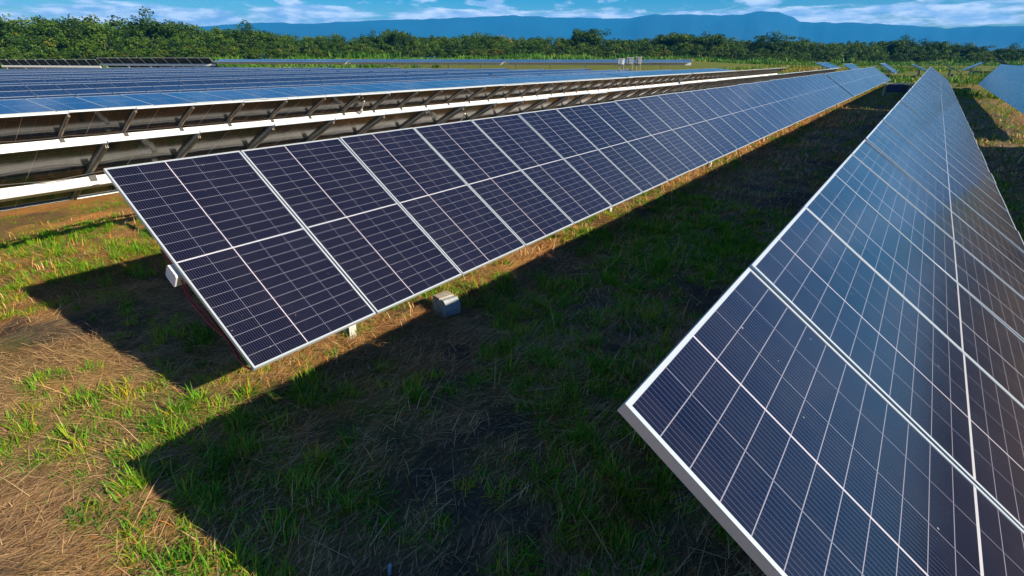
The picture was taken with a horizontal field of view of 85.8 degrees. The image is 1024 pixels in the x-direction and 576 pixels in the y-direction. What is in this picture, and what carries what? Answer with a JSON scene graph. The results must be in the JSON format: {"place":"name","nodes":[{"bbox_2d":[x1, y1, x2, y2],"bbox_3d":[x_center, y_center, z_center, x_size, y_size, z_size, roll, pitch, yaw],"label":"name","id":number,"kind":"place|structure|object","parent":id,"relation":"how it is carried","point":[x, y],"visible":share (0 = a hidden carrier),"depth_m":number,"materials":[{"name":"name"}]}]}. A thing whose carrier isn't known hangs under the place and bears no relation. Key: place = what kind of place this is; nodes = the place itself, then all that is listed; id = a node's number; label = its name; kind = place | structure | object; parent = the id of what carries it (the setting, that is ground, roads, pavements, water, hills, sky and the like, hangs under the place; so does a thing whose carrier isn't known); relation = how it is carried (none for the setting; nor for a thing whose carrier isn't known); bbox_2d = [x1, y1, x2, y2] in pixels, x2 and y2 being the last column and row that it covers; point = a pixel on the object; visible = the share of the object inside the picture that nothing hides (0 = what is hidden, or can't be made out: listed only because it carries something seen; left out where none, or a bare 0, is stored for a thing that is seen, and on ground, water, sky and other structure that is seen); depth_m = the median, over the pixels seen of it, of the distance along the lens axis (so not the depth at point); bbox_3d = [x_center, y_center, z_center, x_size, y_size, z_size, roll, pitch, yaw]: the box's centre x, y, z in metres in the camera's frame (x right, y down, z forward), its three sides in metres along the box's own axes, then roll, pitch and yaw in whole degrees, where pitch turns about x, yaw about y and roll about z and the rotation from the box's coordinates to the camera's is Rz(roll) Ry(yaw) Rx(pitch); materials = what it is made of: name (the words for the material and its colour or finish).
{"place":"outdoors","nodes":[
{"label":"outdoors","id":0,"kind":"place"},
{"bbox_2d":[0,58,1023,575],"bbox_3d":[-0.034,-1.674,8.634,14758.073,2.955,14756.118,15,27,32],"label":"ground","id":1,"kind":"structure","parent":0,"point":[54,214],"depth_m":5.23,"materials":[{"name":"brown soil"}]},
{"bbox_2d":[0,13,55,55],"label":"tree","id":2,"kind":"object","parent":1,"relation":"on","point":[2,31],"visible":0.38,"depth_m":119.14,"materials":[{"name":"green plant"}]},
{"bbox_2d":[0,59,103,68],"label":"solar table","id":3,"kind":"object","parent":1,"relation":"on","point":[43,63],"visible":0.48,"depth_m":104.88,"materials":[{"name":"metal"}]},
{"bbox_2d":[39,18,101,51],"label":"tree","id":4,"kind":"object","parent":1,"relation":"on","point":[91,39],"visible":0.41,"depth_m":124.27,"materials":[{"name":"green plant"}]},
{"bbox_2d":[0,67,156,69],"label":"solar table","id":5,"kind":"object","parent":1,"relation":"on","point":[75,68],"visible":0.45,"depth_m":76.13,"materials":[{"name":"glass"}]},
{"bbox_2d":[0,68,173,70],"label":"solar table","id":6,"kind":"object","parent":1,"relation":"on","point":[85,69],"visible":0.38,"depth_m":72.67,"materials":[{"name":"glass"}]},
{"bbox_2d":[0,68,190,71],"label":"solar table","id":7,"kind":"object","parent":1,"relation":"on","point":[86,70],"visible":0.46,"depth_m":68.31,"materials":[{"name":"glass"}]},
{"bbox_2d":[30,69,197,71],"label":"solar table","id":8,"kind":"object","parent":1,"relation":"on","point":[111,70],"visible":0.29,"depth_m":66.54,"materials":[{"name":"glass"}]},
{"bbox_2d":[0,69,232,73],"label":"solar table","id":9,"kind":"object","parent":1,"relation":"on","point":[108,71],"visible":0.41,"depth_m":61.41,"materials":[{"name":"glass"}]},
{"bbox_2d":[0,70,240,74],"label":"solar table","id":10,"kind":"object","parent":1,"relation":"on","point":[121,72],"visible":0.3,"depth_m":57.92,"materials":[{"name":"glass"}]},
{"bbox_2d":[0,70,280,76],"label":"solar table","id":11,"kind":"object","parent":1,"relation":"on","point":[15,75],"visible":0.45,"depth_m":54.48,"materials":[{"name":"glass"}]},
{"bbox_2d":[107,6,193,50],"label":"tree","id":12,"kind":"object","parent":1,"relation":"on","point":[150,29],"visible":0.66,"depth_m":135.84,"materials":[{"name":"green plant"}]},
{"bbox_2d":[0,71,308,77],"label":"solar table","id":13,"kind":"object","parent":1,"relation":"on","point":[145,74],"visible":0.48,"depth_m":50.60,"materials":[{"name":"glass"}]},
{"bbox_2d":[97,58,218,67],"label":"solar table","id":14,"kind":"object","parent":1,"relation":"on","point":[157,62],"visible":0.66,"depth_m":97.80,"materials":[{"name":"glass"}]},
{"bbox_2d":[0,71,336,79],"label":"solar table","id":15,"kind":"object","parent":1,"relation":"on","point":[156,75],"visible":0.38,"depth_m":46.46,"materials":[{"name":"glass"}]},
{"bbox_2d":[160,67,201,68],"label":"solar table","id":16,"kind":"object","parent":1,"relation":"on","point":[180,67],"visible":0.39,"depth_m":86.52,"materials":[{"name":"glass"}]},
{"bbox_2d":[0,72,372,83],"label":"solar table","id":17,"kind":"object","parent":1,"relation":"on","point":[134,78],"visible":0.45,"depth_m":42.67,"materials":[{"name":"glass"}]},
{"bbox_2d":[0,73,406,85],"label":"solar table","id":18,"kind":"object","parent":1,"relation":"on","point":[39,83],"visible":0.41,"depth_m":38.50,"materials":[{"name":"glass"}]},
{"bbox_2d":[178,67,243,68],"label":"solar table","id":19,"kind":"object","parent":1,"relation":"on","point":[213,67],"visible":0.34,"depth_m":86.04,"materials":[{"name":"glass"}]},
{"bbox_2d":[0,73,450,90],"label":"solar table","id":20,"kind":"object","parent":1,"relation":"on","point":[96,85],"visible":0.41,"depth_m":34.41,"materials":[{"name":"glass"}]},
{"bbox_2d":[195,67,268,68],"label":"solar table","id":21,"kind":"object","parent":1,"relation":"on","point":[222,68],"visible":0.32,"depth_m":81.30,"materials":[{"name":"glass"}]},
{"bbox_2d":[0,74,494,96],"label":"solar table","id":22,"kind":"object","parent":1,"relation":"on","point":[100,90],"visible":0.46,"depth_m":30.12,"materials":[{"name":"glass"}]},
{"bbox_2d":[233,68,263,69],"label":"solar table","id":23,"kind":"object","parent":1,"relation":"on","point":[248,68],"visible":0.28,"depth_m":79.71,"materials":[{"name":"glass"}]},
{"bbox_2d":[223,19,277,48],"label":"tree","id":24,"kind":"object","parent":1,"relation":"on","point":[250,33],"visible":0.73,"depth_m":149.98,"materials":[{"name":"green plant"}]},
{"bbox_2d":[0,75,539,99],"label":"solar table","id":25,"kind":"object","parent":1,"relation":"on","point":[98,94],"visible":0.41,"depth_m":25.83,"materials":[{"name":"glass"}]},
{"bbox_2d":[212,59,351,67],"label":"solar table","id":26,"kind":"object","parent":1,"relation":"on","point":[282,61],"visible":0.96,"depth_m":90.88,"materials":[{"name":"glass"}]},
{"bbox_2d":[236,67,333,69],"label":"solar table","id":27,"kind":"object","parent":1,"relation":"on","point":[283,68],"visible":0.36,"depth_m":78.05,"materials":[{"name":"glass"}]},
{"bbox_2d":[0,73,624,115],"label":"solar table","id":28,"kind":"object","parent":1,"relation":"on","point":[34,106],"visible":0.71,"depth_m":20.43,"materials":[{"name":"glass"}]},
{"bbox_2d":[271,68,355,70],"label":"solar table","id":29,"kind":"object","parent":1,"relation":"on","point":[298,69],"visible":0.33,"depth_m":74.14,"materials":[{"name":"glass"}]},
{"bbox_2d":[284,68,400,71],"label":"solar table","id":30,"kind":"object","parent":1,"relation":"on","point":[310,70],"visible":0.35,"depth_m":73.19,"materials":[{"name":"glass"}]},
{"bbox_2d":[0,74,690,150],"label":"solar table","id":31,"kind":"object","parent":1,"relation":"on","point":[23,131],"visible":0.62,"depth_m":15.24,"materials":[{"name":"metal"}]},
{"bbox_2d":[312,68,431,71],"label":"solar table","id":32,"kind":"object","parent":1,"relation":"on","point":[371,69],"visible":0.3,"depth_m":70.64,"materials":[{"name":"glass"}]},
{"bbox_2d":[359,30,387,48],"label":"tree","id":33,"kind":"object","parent":1,"relation":"on","point":[374,38],"visible":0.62,"depth_m":170.20,"materials":[{"name":"green plant"}]},
{"bbox_2d":[0,75,768,211],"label":"solar table","id":34,"kind":"object","parent":1,"relation":"on","point":[34,176],"visible":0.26,"depth_m":9.22,"materials":[{"name":"metal"}]},
{"bbox_2d":[388,563,391,575],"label":"pipe stub","id":35,"kind":"object","parent":1,"relation":"on","point":[389,568],"visible":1,"depth_m":3.50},
{"bbox_2d":[378,28,411,45],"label":"tree","id":36,"kind":"object","parent":1,"relation":"on","point":[395,36],"visible":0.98,"depth_m":172.22,"materials":[{"name":"green plant"}]},
{"bbox_2d":[340,68,465,73],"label":"solar table","id":37,"kind":"object","parent":1,"relation":"on","point":[398,70],"visible":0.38,"depth_m":67.72,"materials":[{"name":"glass"}]},
{"bbox_2d":[348,59,506,68],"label":"solar table","id":38,"kind":"object","parent":1,"relation":"on","point":[448,62],"visible":0.93,"depth_m":83.85,"materials":[{"name":"glass"}]},
{"bbox_2d":[372,68,509,73],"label":"solar table","id":39,"kind":"object","parent":1,"relation":"on","point":[408,72],"visible":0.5,"depth_m":65.64,"materials":[{"name":"glass"}]},
{"bbox_2d":[433,291,460,317],"bbox_3d":[-0.837,0.224,7.080,0.222,0.255,0.302,-18,29,-37],"label":"concrete block","id":40,"kind":"object","parent":1,"relation":"on","point":[445,302],"depth_m":7.00,"materials":[{"name":"grey concrete"}]},
{"bbox_2d":[103,74,852,370],"bbox_3d":[9.110,-6.156,20.338,1.979,2.512,41.223,15,27,32],"label":"solar table","id":41,"kind":"object","parent":1,"relation":"on","point":[273,253],"visible":1,"depth_m":6.49,"materials":[{"name":"glass"}]},
{"bbox_2d":[410,69,545,75],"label":"solar table","id":42,"kind":"object","parent":1,"relation":"on","point":[448,72],"visible":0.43,"depth_m":62.75,"materials":[{"name":"glass"}]},
{"bbox_2d":[460,32,499,48],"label":"tree","id":43,"kind":"object","parent":1,"relation":"on","point":[483,39],"visible":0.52,"depth_m":181.70,"materials":[{"name":"green plant"}]},
{"bbox_2d":[0,13,1023,68],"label":"woodland","id":44,"kind":"object","parent":1,"relation":"on","point":[111,42],"visible":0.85,"depth_m":170.07,"materials":[{"name":"green plant"}]},
{"bbox_2d":[449,69,593,76],"bbox_3d":[2.976,-23.913,63.434,2.338,2.124,28.347,15,27,32],"label":"solar table","id":45,"kind":"object","parent":1,"relation":"on","point":[501,72],"visible":0.41,"depth_m":60.62,"materials":[{"name":"glass"}]},
{"bbox_2d":[492,69,632,76],"bbox_3d":[7.704,-22.895,61.058,2.361,2.073,29.635,15,27,32],"label":"solar table","id":46,"kind":"object","parent":1,"relation":"on","point":[539,73],"visible":0.35,"depth_m":57.96,"materials":[{"name":"glass"}]},
{"bbox_2d":[103,51,1023,99],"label":"undergrowth","id":47,"kind":"object","parent":1,"relation":"on","point":[956,79],"visible":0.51,"depth_m":144.97,"materials":[{"name":"green plant"}]},
{"bbox_2d":[570,28,610,41],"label":"tree","id":48,"kind":"object","parent":1,"relation":"on","point":[580,35],"visible":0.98,"depth_m":192.85,"materials":[{"name":"green plant"}]},
{"bbox_2d":[506,60,690,69],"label":"solar table","id":49,"kind":"object","parent":1,"relation":"on","point":[601,62],"visible":0.81,"depth_m":76.89,"materials":[{"name":"glass"}]},
{"bbox_2d":[542,69,671,75],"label":"solar table","id":50,"kind":"object","parent":1,"relation":"on","point":[600,72],"visible":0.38,"depth_m":54.99,"materials":[{"name":"glass"}]},
{"bbox_2d":[619,58,624,68],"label":"power cabinet","id":51,"kind":"object","parent":1,"relation":"on","point":[621,60],"visible":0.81,"depth_m":72.10,"materials":[{"name":"white metal"}]},
{"bbox_2d":[627,57,633,68],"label":"power cabinet","id":52,"kind":"object","parent":1,"relation":"on","point":[630,60],"visible":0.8,"depth_m":71.89,"materials":[{"name":"metal"}]},
{"bbox_2d":[636,57,640,70],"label":"power cabinet","id":53,"kind":"object","parent":1,"relation":"on","point":[638,60],"visible":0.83,"depth_m":71.67,"materials":[{"name":"metal"}]},
{"bbox_2d":[602,68,735,76],"bbox_3d":[17.273,-21.058,56.394,2.401,2.271,30.922,15,27,32],"label":"solar table","id":54,"kind":"object","parent":1,"relation":"on","point":[652,73],"visible":0.69,"depth_m":52.34,"materials":[{"name":"glass"}]},
{"bbox_2d":[654,32,694,45],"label":"tree","id":55,"kind":"object","parent":1,"relation":"on","point":[675,37],"visible":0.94,"depth_m":198.04,"materials":[{"name":"green plant"}]},
{"bbox_2d":[693,30,727,47],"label":"tree","id":56,"kind":"object","parent":1,"relation":"on","point":[718,39],"visible":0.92,"depth_m":199.33,"materials":[{"name":"green plant"}]},
{"bbox_2d":[678,68,785,83],"bbox_3d":[22.359,-20.321,54.480,2.116,2.384,33.498,15,27,32],"label":"solar table","id":57,"kind":"object","parent":1,"relation":"on","point":[706,76],"visible":0.59,"depth_m":49.47,"materials":[{"name":"metal"}]},
{"bbox_2d":[746,30,796,55],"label":"tree","id":58,"kind":"object","parent":1,"relation":"on","point":[775,39],"visible":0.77,"depth_m":200.60,"materials":[{"name":"green plant"}]},
{"bbox_2d":[757,68,838,81],"bbox_3d":[27.087,-19.313,52.100,2.145,2.354,34.785,15,27,32],"label":"solar table","id":59,"kind":"object","parent":1,"relation":"on","point":[786,75],"visible":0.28,"depth_m":46.99,"materials":[{"name":"metal"}]},
{"bbox_2d":[792,36,816,52],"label":"tree","id":60,"kind":"object","parent":1,"relation":"on","point":[811,45],"visible":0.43,"depth_m":202.81,"materials":[{"name":"green plant"}]},
{"bbox_2d":[617,73,1023,575],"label":"solar table","id":61,"kind":"object","parent":1,"relation":"on","point":[832,384],"visible":1,"depth_m":2.25,"materials":[{"name":"glass"}]},
{"bbox_2d":[815,62,840,69],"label":"solar table","id":62,"kind":"object","parent":1,"relation":"on","point":[827,65],"visible":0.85,"depth_m":90.02,"materials":[{"name":"glass"}]},
{"bbox_2d":[843,63,860,69],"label":"solar table","id":63,"kind":"object","parent":1,"relation":"on","point":[851,66],"visible":0.52,"depth_m":79.06,"materials":[{"name":"glass"}]},
{"bbox_2d":[825,67,890,105],"bbox_3d":[32.222,-18.607,50.214,1.984,2.502,37.360,15,27,32],"label":"solar table","id":64,"kind":"object","parent":1,"relation":"on","point":[855,82],"visible":0.93,"depth_m":43.94,"materials":[{"name":"glass"}]},
{"bbox_2d":[880,63,897,74],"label":"solar table","id":65,"kind":"object","parent":1,"relation":"on","point":[889,68],"visible":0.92,"depth_m":79.24,"materials":[{"name":"glass"}]},
{"bbox_2d":[881,83,914,95],"bbox_3d":[33.536,-17.254,48.071,2.500,1.155,0.500,13,26,29],"label":"inverter rack","id":66,"kind":"object","parent":1,"relation":"on","point":[897,88],"visible":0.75,"depth_m":47.85,"materials":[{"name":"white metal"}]},
{"bbox_2d":[878,34,928,54],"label":"tree","id":67,"kind":"object","parent":1,"relation":"on","point":[907,41],"visible":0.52,"depth_m":206.32,"materials":[{"name":"green plant"}]},
{"bbox_2d":[911,64,926,76],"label":"solar table","id":68,"kind":"object","parent":1,"relation":"on","point":[919,69],"visible":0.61,"depth_m":78.91,"materials":[{"name":"metal"}]},
{"bbox_2d":[922,40,950,50],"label":"tree","id":69,"kind":"object","parent":1,"relation":"on","point":[938,45],"visible":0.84,"depth_m":206.94,"materials":[{"name":"green plant"}]},
{"bbox_2d":[925,67,956,98],"bbox_3d":[36.903,-17.614,47.746,1.960,2.568,37.360,15,27,32],"label":"solar table","id":70,"kind":"object","parent":1,"relation":"on","point":[937,77],"visible":0.87,"depth_m":41.17,"materials":[{"name":"glass"}]},
{"bbox_2d":[943,63,959,75],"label":"solar table","id":71,"kind":"object","parent":1,"relation":"on","point":[950,69],"visible":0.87,"depth_m":79.03,"materials":[{"name":"metal"}]},
{"bbox_2d":[962,62,983,75],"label":"solar table","id":72,"kind":"object","parent":1,"relation":"on","point":[973,66],"visible":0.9,"depth_m":84.63,"materials":[{"name":"glass"}]},
{"bbox_2d":[955,42,996,55],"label":"tree","id":73,"kind":"object","parent":1,"relation":"on","point":[967,46],"visible":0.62,"depth_m":207.42,"materials":[{"name":"green plant"}]},
{"bbox_2d":[978,64,1023,113],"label":"solar table","id":74,"kind":"object","parent":1,"relation":"on","point":[1004,82],"visible":0.92,"depth_m":41.15,"materials":[{"name":"glass"}]},
{"bbox_2d":[990,43,1023,56],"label":"tree","id":75,"kind":"object","parent":1,"relation":"on","point":[1015,51],"visible":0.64,"depth_m":205.74,"materials":[{"name":"green plant"}]},
{"bbox_2d":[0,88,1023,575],"bbox_3d":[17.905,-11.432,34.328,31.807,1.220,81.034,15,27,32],"label":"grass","id":76,"kind":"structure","parent":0,"point":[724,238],"depth_m":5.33,"materials":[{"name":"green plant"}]},
{"bbox_2d":[0,0,1023,28],"label":"sky","id":77,"kind":"structure","parent":0,"point":[947,14],"materials":[{"name":"blue"}]},
{"bbox_2d":[115,11,1023,57],"bbox_3d":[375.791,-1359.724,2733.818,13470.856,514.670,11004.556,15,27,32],"label":"mountains","id":78,"kind":"structure","parent":0,"point":[747,27],"depth_m":5593.65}
]}

